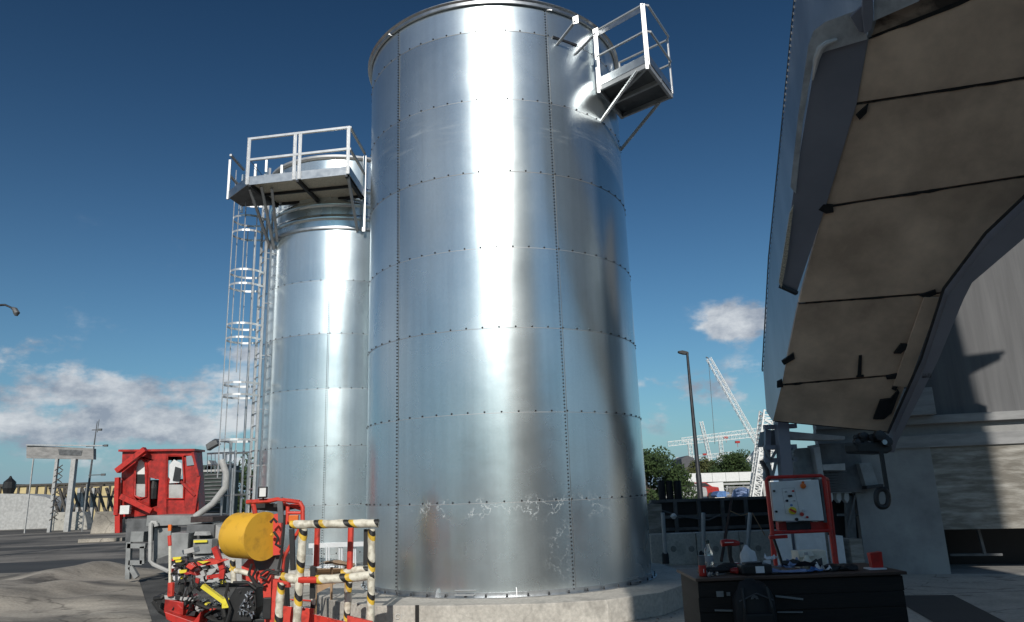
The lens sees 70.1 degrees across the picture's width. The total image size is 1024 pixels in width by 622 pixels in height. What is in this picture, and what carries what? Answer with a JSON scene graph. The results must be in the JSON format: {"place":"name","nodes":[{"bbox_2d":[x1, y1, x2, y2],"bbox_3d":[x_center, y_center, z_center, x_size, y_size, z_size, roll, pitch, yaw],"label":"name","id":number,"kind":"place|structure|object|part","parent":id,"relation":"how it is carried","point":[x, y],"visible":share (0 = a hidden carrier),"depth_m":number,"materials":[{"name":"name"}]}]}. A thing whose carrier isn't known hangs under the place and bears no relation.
{"place":"outdoors","nodes":[
{"label":"outdoors","id":0,"kind":"place"},
{"bbox_2d":[0,481,120,518],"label":"yellow shed","id":1,"kind":"structure","parent":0,"point":[35,488],"depth_m":85.81,"materials":[{"name":"metal"}]},
{"bbox_2d":[0,561,168,621],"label":"dusty yard","id":2,"kind":"structure","parent":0,"point":[99,591],"depth_m":13.48,"materials":[{"name":"concrete"}]},
{"bbox_2d":[0,557,193,572],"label":"road","id":3,"kind":"structure","parent":0,"point":[20,567],"depth_m":21.79,"materials":[{"name":"grey asphalt"}]},
{"bbox_2d":[203,460,240,512],"bbox_3d":[-8.395,5.734,20.905,0.701,2.834,1.300,-2,-14,0],"label":"switch cabin","id":4,"kind":"object","parent":3,"relation":"on","point":[212,484],"visible":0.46,"depth_m":20.53,"materials":[{"name":"grey metal"}]},
{"bbox_2d":[139,569,262,621],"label":"asphalt yard","id":5,"kind":"structure","parent":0,"point":[152,586],"depth_m":14.54,"materials":[{"name":"black asphalt"}]},
{"bbox_2d":[125,513,247,581],"bbox_3d":[-7.311,5.228,16.271,2.332,1.350,4.596,5,-16,-27],"label":"machine chassis","id":6,"kind":"object","parent":5,"relation":"on","point":[202,532],"visible":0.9,"depth_m":16.13,"materials":[{"name":"grey paint"}]},
{"bbox_2d":[113,447,204,532],"bbox_3d":[-8.610,4.366,17.907,2.104,1.993,0.980,-2,-14,0],"label":"machine cab","id":7,"kind":"object","parent":6,"relation":"on","point":[143,495],"visible":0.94,"depth_m":17.77,"materials":[{"name":"metal"}]},
{"bbox_3d":[-9.052,4.091,17.819,0.403,1.006,0.110,-2,-14,0],"label":"window frame","id":8,"kind":"part","parent":7,"relation":"part of","materials":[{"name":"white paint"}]},
{"bbox_3d":[-8.207,4.045,17.809,0.519,1.087,0.078,-2,-14,0],"label":"window frame","id":9,"kind":"part","parent":7,"relation":"part of","materials":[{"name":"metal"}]},
{"bbox_2d":[151,535,230,621],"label":"survey rig","id":10,"kind":"object","parent":5,"relation":"on","point":[172,605],"visible":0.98,"depth_m":10.03,"materials":[{"name":"red paint"}]},
{"bbox_2d":[193,450,250,521],"bbox_3d":[-6.367,4.507,16.117,1.185,2.789,0.687,-2,-14,0],"label":"service frame","id":11,"kind":"object","parent":5,"relation":"on","point":[219,495],"visible":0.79,"depth_m":16.08,"materials":[{"name":"metal"}]},
{"bbox_2d":[206,439,230,485],"bbox_3d":[-6.542,3.711,16.395,0.774,1.687,0.247,-5,-14,11],"label":"flood light","id":12,"kind":"object","parent":11,"relation":"attached to","point":[212,444],"visible":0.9,"depth_m":16.50,"materials":[{"name":"metal"}]},
{"bbox_2d":[218,487,304,621],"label":"mixer machine","id":13,"kind":"object","parent":5,"relation":"on","point":[255,538],"visible":0.97,"depth_m":9.14,"materials":[{"name":"yellow paint"}]},
{"bbox_2d":[274,519,378,621],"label":"work basket","id":14,"kind":"object","parent":5,"relation":"on","point":[348,577],"visible":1,"depth_m":8.70,"materials":[{"name":"metal"}]},
{"bbox_2d":[0,487,762,562],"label":"yard","id":15,"kind":"structure","parent":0,"point":[33,545],"depth_m":31.70,"materials":[{"name":"grey asphalt"}]},
{"bbox_2d":[0,304,19,315],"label":"street lamp","id":16,"kind":"object","parent":15,"relation":"on","point":[15,310],"visible":1,"depth_m":26.89,"materials":[{"name":"metal"}]},
{"bbox_2d":[0,493,74,529],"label":"retaining wall","id":17,"kind":"structure","parent":15,"relation":"on","point":[13,508],"depth_m":60.15,"materials":[{"name":"grey concrete"}]},
{"bbox_2d":[2,476,15,493],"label":"vent cap","id":18,"kind":"object","parent":17,"relation":"on","point":[9,485],"visible":0.96,"depth_m":60.91,"materials":[{"name":"black metal"}]},
{"bbox_2d":[24,444,103,532],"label":"overhead sign","id":19,"kind":"object","parent":15,"relation":"on","point":[45,451],"visible":0.98,"depth_m":51.19,"materials":[{"name":"metal"}]},
{"bbox_2d":[52,511,92,530],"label":"concrete barrier","id":20,"kind":"object","parent":15,"relation":"on","point":[76,523],"visible":0.61,"depth_m":53.27,"materials":[{"name":"grey concrete"}]},
{"bbox_2d":[48,484,113,521],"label":"truss fence","id":21,"kind":"object","parent":15,"relation":"on","point":[79,497],"visible":0.56,"depth_m":56.43,"materials":[{"name":"grey metal"}]},
{"bbox_2d":[81,484,87,531],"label":"yard post","id":22,"kind":"object","parent":15,"relation":"on","point":[84,508],"visible":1,"depth_m":49.54,"materials":[{"name":"grey metal"}]},
{"bbox_2d":[85,421,107,511],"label":"aerial mast","id":23,"kind":"object","parent":15,"relation":"on","point":[91,464],"visible":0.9,"depth_m":54.89,"materials":[{"name":"metal"}]},
{"bbox_2d":[78,537,124,542],"bbox_3d":[-19.532,10.903,34.772,1.980,0.160,0.400,-1,-14,-6],"label":"timber","id":24,"kind":"object","parent":15,"relation":"on","point":[101,539],"visible":0.86,"depth_m":34.59,"materials":[{"name":"wood"}]},
{"bbox_2d":[90,511,125,533],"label":"concrete barrier","id":25,"kind":"object","parent":15,"relation":"on","point":[103,522],"visible":0.66,"depth_m":44.88,"materials":[{"name":"grey concrete"}]},
{"bbox_2d":[227,453,253,512],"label":"metal mast","id":26,"kind":"object","parent":15,"relation":"on","point":[244,488],"visible":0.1,"depth_m":40.20,"materials":[{"name":"grey metal"}]},
{"bbox_2d":[685,457,714,472],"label":"tree","id":27,"kind":"object","parent":15,"relation":"on","point":[703,464],"visible":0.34,"depth_m":112.12,"materials":[{"name":"green plant"}]},
{"bbox_2d":[676,452,728,460],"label":"tower crane","id":28,"kind":"object","parent":15,"relation":"on","point":[705,454],"visible":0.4,"depth_m":205.36,"materials":[{"name":"white metal"}]},
{"bbox_2d":[667,432,757,456],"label":"tower crane","id":29,"kind":"object","parent":15,"relation":"on","point":[691,443],"visible":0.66,"depth_m":167.03,"materials":[{"name":"metal"}]},
{"bbox_2d":[684,472,750,488],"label":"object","id":30,"kind":"object","parent":15,"relation":"on","point":[725,476],"visible":0.45,"depth_m":85.62,"materials":[{"name":"white paint"}]},
{"bbox_2d":[681,427,763,490],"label":"tower crane","id":31,"kind":"object","parent":15,"relation":"on","point":[722,449],"visible":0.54,"depth_m":182.04,"materials":[{"name":"metal"}]},
{"bbox_2d":[703,468,756,493],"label":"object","id":32,"kind":"object","parent":15,"relation":"on","point":[731,486],"visible":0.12,"depth_m":92.23,"materials":[{"name":"green"}]},
{"bbox_2d":[707,449,755,484],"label":"tree","id":33,"kind":"object","parent":15,"relation":"on","point":[736,462],"visible":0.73,"depth_m":106.28,"materials":[{"name":"green plant"}]},
{"bbox_2d":[706,357,772,481],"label":"crane","id":34,"kind":"object","parent":15,"relation":"on","point":[734,400],"visible":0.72,"depth_m":149.54,"materials":[{"name":"metal"}]},
{"bbox_2d":[0,0,814,498],"label":"sky","id":35,"kind":"structure","parent":0,"point":[122,121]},
{"bbox_2d":[140,485,1023,621],"bbox_3d":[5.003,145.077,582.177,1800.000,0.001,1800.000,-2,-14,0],"label":"ground","id":36,"kind":"structure","parent":0,"point":[1003,606],"depth_m":11.18,"materials":[{"name":"concrete"}]},
{"bbox_2d":[249,565,365,585],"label":"silo plinth","id":37,"kind":"structure","parent":36,"relation":"on","point":[306,571],"depth_m":14.74,"materials":[{"name":"concrete"}]},
{"bbox_2d":[217,126,370,568],"bbox_3d":[-4.359,0.968,17.765,4.032,10.212,5.239,-5,-14,14],"label":"silo","id":38,"kind":"object","parent":37,"relation":"on","point":[310,440],"visible":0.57,"depth_m":16.56,"materials":[{"name":"metal"}]},
{"bbox_2d":[309,560,355,613],"bbox_3d":[-2.547,3.949,10.275,0.620,0.824,0.360,-2,-14,0],"label":"trestle","id":39,"kind":"object","parent":36,"relation":"on","point":[340,562],"visible":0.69,"depth_m":10.29,"materials":[{"name":"metal"}]},
{"bbox_2d":[309,568,342,592],"bbox_3d":[-3.309,4.901,13.298,0.600,0.472,0.703,-2,-14,0],"label":"cardboard box","id":40,"kind":"object","parent":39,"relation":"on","point":[321,587],"visible":0.23,"depth_m":13.14,"materials":[{"name":"brown cardboard"}]},
{"bbox_2d":[309,541,363,568],"bbox_3d":[-3.498,4.977,14.640,1.253,0.652,0.222,-4,-14,8],"label":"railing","id":41,"kind":"object","parent":36,"relation":"on","point":[335,544],"visible":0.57,"depth_m":14.68,"materials":[{"name":"metal"}]},
{"bbox_2d":[317,563,682,621],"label":"silo plinth","id":42,"kind":"structure","parent":36,"relation":"on","point":[660,594],"depth_m":9.55,"materials":[{"name":"concrete"}]},
{"bbox_2d":[361,0,673,598],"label":"silo","id":43,"kind":"object","parent":42,"relation":"on","point":[505,457],"visible":1,"depth_m":11.26,"materials":[{"name":"metal"}]},
{"bbox_2d":[647,503,661,533],"bbox_3d":[3.272,5.064,16.646,0.340,1.315,0.200,-2,-14,0],"label":"timber post","id":44,"kind":"object","parent":36,"relation":"on","point":[654,516],"visible":0.36,"depth_m":16.63,"materials":[{"name":"wood"}]},
{"bbox_2d":[661,513,668,565],"bbox_3d":[3.321,4.980,15.908,0.150,1.131,0.216,-2,-14,0],"label":"scaffold pole","id":45,"kind":"object","parent":36,"relation":"on","point":[665,557],"visible":0.87,"depth_m":15.85,"materials":[{"name":"metal"}]},
{"bbox_2d":[658,480,681,499],"bbox_3d":[4.281,5.470,19.524,0.627,1.837,0.210,-2,-14,0],"label":"plastic tank","id":46,"kind":"object","parent":36,"relation":"on","point":[668,492],"visible":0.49,"depth_m":19.61,"materials":[{"name":"black plastic"}]},
{"bbox_2d":[643,445,697,503],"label":"tree","id":47,"kind":"object","parent":36,"relation":"on","point":[656,466],"visible":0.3,"depth_m":53.22,"materials":[{"name":"green plant"}]},
{"bbox_2d":[678,350,702,497],"bbox_3d":[9.716,6.550,39.574,0.628,8.969,0.458,-2,-14,0],"label":"street lamp","id":48,"kind":"object","parent":36,"relation":"on","point":[698,473],"visible":0.88,"depth_m":39.39,"materials":[{"name":"metal"}]},
{"bbox_2d":[699,513,705,554],"bbox_3d":[4.166,4.967,15.911,0.238,1.104,0.146,-14,-18,40],"label":"scaffold pole","id":49,"kind":"object","parent":36,"relation":"on","point":[703,539],"visible":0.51,"depth_m":15.88,"materials":[{"name":"metal"}]},
{"bbox_2d":[649,496,802,532],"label":"timber wall","id":50,"kind":"structure","parent":36,"relation":"on","point":[756,506],"depth_m":18.73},
{"bbox_2d":[720,499,732,561],"bbox_3d":[4.785,4.857,16.272,0.050,1.276,1.418,-10,-16,29],"label":"plank","id":51,"kind":"object","parent":36,"relation":"on","point":[726,530],"visible":1,"depth_m":16.28,"materials":[{"name":"brown wood"}]},
{"bbox_2d":[649,529,830,564],"bbox_3d":[5.142,5.251,16.294,4.146,0.660,0.362,-2,-14,0],"label":"concrete barrier","id":52,"kind":"object","parent":36,"relation":"on","point":[683,548],"visible":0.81,"depth_m":16.14,"materials":[{"name":"grey concrete"}]},
{"bbox_2d":[745,513,751,547],"bbox_3d":[5.120,4.945,15.886,0.322,1.076,0.143,-12,-17,35],"label":"scaffold pole","id":53,"kind":"object","parent":36,"relation":"on","point":[748,532],"visible":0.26,"depth_m":15.88,"materials":[{"name":"metal"}]},
{"bbox_2d":[730,511,764,534],"bbox_3d":[5.216,4.691,16.154,0.696,0.553,0.122,-2,-14,0],"label":"rope","id":54,"kind":"object","parent":53,"relation":"attached to","point":[754,517],"visible":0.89,"depth_m":16.13,"materials":[{"name":"fabric"}]},
{"bbox_2d":[758,422,796,549],"bbox_3d":[4.879,3.445,13.323,0.717,2.769,1.000,-2,-14,0],"label":"conveyor frame","id":55,"kind":"object","parent":36,"relation":"on","point":[777,440],"visible":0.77,"depth_m":13.12,"materials":[{"name":"grey paint"}]},
{"bbox_2d":[761,0,1023,451],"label":"hopper","id":56,"kind":"object","parent":55,"relation":"on","point":[897,223],"visible":1,"depth_m":10.24,"materials":[{"name":"metal"}]},
{"bbox_2d":[844,430,892,454],"bbox_3d":[5.734,2.124,11.751,0.596,0.364,0.570,-2,-14,0],"label":"drive unit","id":57,"kind":"object","parent":56,"relation":"attached to","point":[881,441],"visible":1,"depth_m":11.58,"materials":[{"name":"metal"}]},
{"bbox_2d":[873,452,890,509],"bbox_3d":[5.717,2.637,11.352,0.268,0.877,0.080,-2,-14,0],"label":"hanging link","id":58,"kind":"object","parent":57,"relation":"hanging from","point":[885,490],"visible":1,"depth_m":11.29,"materials":[{"name":"black metal"}]},
{"bbox_2d":[775,534,792,564],"bbox_3d":[4.687,4.240,12.542,0.286,0.856,0.060,-2,-14,0],"label":"board","id":59,"kind":"object","parent":36,"relation":"on","point":[785,546],"visible":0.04,"depth_m":12.55,"materials":[{"name":"plastic"}]},
{"bbox_2d":[760,460,838,565],"bbox_3d":[3.514,2.764,8.721,0.971,1.975,0.515,-2,-14,0],"label":"frame","id":60,"kind":"object","parent":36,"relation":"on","point":[808,503],"visible":0.97,"depth_m":8.66,"materials":[{"name":"red paint"}]},
{"bbox_2d":[794,532,828,563],"bbox_3d":[5.157,4.225,12.542,0.513,0.855,0.060,-2,-14,0],"label":"board","id":61,"kind":"object","parent":36,"relation":"on","point":[803,541],"visible":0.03,"depth_m":12.57,"materials":[{"name":"plastic"}]},
{"bbox_2d":[813,239,1023,573],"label":"concrete store","id":62,"kind":"structure","parent":36,"relation":"on","point":[954,462],"depth_m":13.50,"materials":[{"name":"grey concrete"}]},
{"bbox_2d":[790,431,882,537],"bbox_3d":[5.984,3.529,13.756,1.725,2.476,1.100,-2,-14,0],"label":"filter unit","id":63,"kind":"object","parent":62,"relation":"attached to","point":[839,467],"visible":0.65,"depth_m":13.64,"materials":[{"name":"grey paint"}]},
{"bbox_2d":[905,595,1004,621],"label":"wet asphalt patch","id":64,"kind":"object","parent":36,"relation":"on","point":[942,608],"visible":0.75,"depth_m":9.54,"materials":[{"name":"black asphalt"}]},
{"bbox_2d":[672,455,694,472],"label":"dark building","id":65,"kind":"structure","parent":0,"point":[685,460],"depth_m":127.26,"materials":[{"name":"grey"}]},
{"bbox_2d":[699,422,711,460],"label":"crane","id":66,"kind":"object","parent":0,"point":[706,440],"visible":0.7,"depth_m":226.32,"materials":[{"name":"white metal"}]},
{"bbox_2d":[717,562,736,572],"bbox_3d":[1.949,2.298,6.548,0.264,0.088,0.100,10,-18,-40],"label":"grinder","id":67,"kind":"object","parent":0,"point":[729,564],"visible":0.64,"depth_m":6.51,"materials":[{"name":"plastic"}]},
{"bbox_2d":[746,409,773,496],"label":"lattice tower","id":68,"kind":"structure","parent":0,"point":[756,478],"depth_m":50.16,"materials":[{"name":"white metal"}]},
{"bbox_2d":[791,549,826,568],"bbox_3d":[2.747,2.282,6.725,0.267,0.153,0.216,-2,-14,0],"label":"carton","id":69,"kind":"object","parent":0,"point":[814,554],"visible":0.69,"depth_m":6.68,"materials":[{"name":"white cardboard"}]},
{"bbox_2d":[828,535,845,563],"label":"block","id":70,"kind":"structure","parent":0,"point":[840,549],"depth_m":12.55,"materials":[{"name":"plastic"}]},
{"bbox_2d":[843,538,864,562],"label":"block","id":71,"kind":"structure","parent":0,"point":[854,551],"depth_m":12.55,"materials":[{"name":"concrete"}]},
{"label":"rear yard","id":72,"kind":"structure","parent":0,"visible":0},
{"bbox_2d":[676,563,908,621],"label":"workbench","id":73,"kind":"object","parent":72,"relation":"on","point":[860,594],"visible":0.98,"depth_m":6.21,"materials":[{"name":"black metal"}]},
{"bbox_2d":[697,555,706,575],"bbox_3d":[1.660,2.225,6.379,0.064,0.171,0.065,-2,-14,0],"label":"spray can","id":74,"kind":"object","parent":73,"relation":"on","point":[701,565],"visible":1,"depth_m":6.36,"materials":[{"name":"red paint"}]},
{"bbox_2d":[704,540,713,566],"bbox_3d":[1.783,2.223,6.616,0.081,0.280,0.081,-2,-14,0],"label":"bottle","id":75,"kind":"object","parent":73,"relation":"on","point":[709,557],"visible":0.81,"depth_m":6.59,"materials":[{"name":"clear plastic"}]},
{"bbox_2d":[706,570,718,576],"bbox_3d":[1.747,2.289,6.342,0.111,0.066,0.107,-2,-14,0],"label":"bolt pile","id":76,"kind":"object","parent":73,"relation":"on","point":[708,574],"visible":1,"depth_m":6.33,"materials":[{"name":"metal"}]},
{"bbox_2d":[697,567,730,573],"bbox_3d":[1.812,2.294,6.458,0.341,0.063,0.091,1,-14,-12],"label":"power tool","id":77,"kind":"object","parent":73,"relation":"on","point":[714,570],"visible":0.66,"depth_m":6.44,"materials":[{"name":"black plastic"}]},
{"bbox_2d":[720,539,743,563],"bbox_3d":[2.035,2.238,6.713,0.209,0.274,0.075,-2,-14,0],"label":"cordless drill","id":78,"kind":"object","parent":73,"relation":"on","point":[729,543],"visible":0.69,"depth_m":6.71,"materials":[{"name":"plastic"}]},
{"bbox_2d":[730,567,738,573],"bbox_3d":[1.993,2.280,6.411,0.140,0.055,0.082,-2,-14,0],"label":"tool body","id":79,"kind":"object","parent":73,"relation":"on","point":[734,570],"visible":0.68,"depth_m":6.41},
{"bbox_2d":[740,545,756,562],"bbox_3d":[2.158,2.244,6.639,0.152,0.225,0.160,-2,-14,0],"label":"plastic bag","id":80,"kind":"object","parent":73,"relation":"on","point":[747,554],"visible":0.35,"depth_m":6.63,"materials":[{"name":"plastic"}]},
{"bbox_2d":[732,578,776,621],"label":"rucksack","id":81,"kind":"object","parent":73,"relation":"hanging from","point":[753,600],"visible":1,"depth_m":5.99,"materials":[{"name":"black fabric"}]},
{"bbox_2d":[737,561,771,574],"bbox_3d":[2.121,2.247,6.389,0.270,0.102,0.153,-2,-14,0],"label":"battery charger","id":82,"kind":"object","parent":73,"relation":"on","point":[753,568],"visible":0.99,"depth_m":6.32,"materials":[{"name":"plastic"}]},
{"bbox_2d":[764,554,778,559],"bbox_3d":[2.370,2.239,6.679,0.120,0.058,0.060,5,-16,-28],"label":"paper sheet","id":83,"kind":"object","parent":73,"relation":"on","point":[770,557],"visible":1,"depth_m":6.67,"materials":[{"name":"white paper"}]},
{"bbox_2d":[768,535,787,563],"bbox_3d":[2.522,2.261,6.878,0.171,0.287,0.035,-2,-14,0],"label":"clamp","id":84,"kind":"object","parent":73,"relation":"on","point":[773,537],"visible":0.86,"depth_m":6.89,"materials":[{"name":"metal"}]},
{"bbox_2d":[771,568,806,572],"bbox_3d":[2.394,2.252,6.346,0.300,0.028,0.120,-3,-14,6],"label":"paper sheet","id":85,"kind":"object","parent":73,"relation":"on","point":[774,570],"visible":0.96,"depth_m":6.32,"materials":[{"name":"blue paper"}]},
{"bbox_2d":[777,557,800,567],"bbox_3d":[2.509,2.264,6.579,0.200,0.074,0.140,2,-14,-17],"label":"cloth","id":86,"kind":"object","parent":73,"relation":"on","point":[789,564],"visible":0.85,"depth_m":6.52,"materials":[{"name":"blue fabric"}]},
{"bbox_2d":[782,558,822,565],"bbox_3d":[2.586,2.237,6.513,0.340,0.068,0.100,-7,-15,19],"label":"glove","id":87,"kind":"object","parent":73,"relation":"on","point":[802,563],"visible":0.98,"depth_m":6.48,"materials":[{"name":"black fabric"}]},
{"bbox_2d":[802,552,811,568],"bbox_3d":[2.670,2.260,6.609,0.080,0.145,0.078,-2,-14,0],"label":"spray bottle","id":88,"kind":"object","parent":73,"relation":"on","point":[806,558],"visible":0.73,"depth_m":6.59,"materials":[{"name":"white plastic"}]},
{"bbox_2d":[806,566,823,571],"bbox_3d":[2.622,2.254,6.385,0.160,0.031,0.120,1,-14,-11],"label":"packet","id":89,"kind":"object","parent":73,"relation":"on","point":[812,569],"visible":0.91,"depth_m":6.35},
{"bbox_2d":[815,562,831,569],"bbox_3d":[2.730,2.237,6.409,0.110,0.069,0.090,1,-14,-11],"label":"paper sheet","id":90,"kind":"object","parent":73,"relation":"on","point":[822,566],"visible":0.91,"depth_m":6.38,"materials":[{"name":"white paper"}]},
{"bbox_2d":[820,563,840,570],"bbox_3d":[2.820,2.258,6.441,0.190,0.059,0.143,-2,-14,0],"label":"rag","id":91,"kind":"object","parent":73,"relation":"on","point":[835,567],"visible":0.85,"depth_m":6.39,"materials":[{"name":"fabric"}]},
{"bbox_2d":[839,563,858,570],"bbox_3d":[2.958,2.255,6.441,0.181,0.056,0.144,-7,-15,21],"label":"rag","id":92,"kind":"object","parent":73,"relation":"on","point":[849,566],"visible":0.93,"depth_m":6.39,"materials":[{"name":"fabric"}]},
{"bbox_2d":[863,551,886,569],"bbox_3d":[3.195,2.202,6.444,0.150,0.145,0.120,-2,-14,0],"label":"red holder","id":93,"kind":"object","parent":73,"relation":"on","point":[875,559],"visible":1,"depth_m":6.43,"materials":[{"name":"paint"}]},
{"bbox_3d":[4.024,5.107,18.174,0.180,0.140,0.180,-2,-14,0],"label":"insulator","id":94,"kind":"object","parent":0,"visible":0},
{"bbox_2d":[662,510,719,520],"bbox_3d":[4.384,5.057,18.182,1.601,0.358,0.038,-2,-14,0],"label":"cable","id":95,"kind":"object","parent":94,"relation":"attached to","point":[691,517],"visible":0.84,"depth_m":18.15,"materials":[{"name":"black rubber"}]},
{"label":"raised ground","id":96,"kind":"structure","parent":0,"visible":0},
{"bbox_2d":[666,483,706,497],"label":"parked car","id":97,"kind":"object","parent":96,"relation":"on","point":[704,491],"visible":0.09,"depth_m":65.90,"materials":[{"name":"metal"}]},
{"bbox_2d":[685,482,718,497],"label":"parked car","id":98,"kind":"object","parent":96,"relation":"on","point":[710,489],"visible":0.23,"depth_m":67.87,"materials":[{"name":"paint"}]},
{"bbox_2d":[703,482,724,497],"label":"container","id":99,"kind":"object","parent":96,"relation":"on","point":[720,485],"visible":0.32,"depth_m":69.87,"materials":[{"name":"white paint"}]},
{"bbox_2d":[711,491,729,496],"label":"tarpaulin","id":100,"kind":"object","parent":96,"relation":"on","point":[718,494],"visible":0.96,"depth_m":63.91,"materials":[{"name":"blue plastic"}]},
{"bbox_2d":[726,486,749,495],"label":"site fence","id":101,"kind":"object","parent":96,"relation":"on","point":[730,494],"visible":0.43,"depth_m":61.06,"materials":[{"name":"grey metal"}]},
{"bbox_2d":[731,487,748,496],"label":"tarpaulin","id":102,"kind":"object","parent":96,"relation":"on","point":[741,492],"visible":0.6,"depth_m":59.43,"materials":[{"name":"blue plastic"}]}
]}

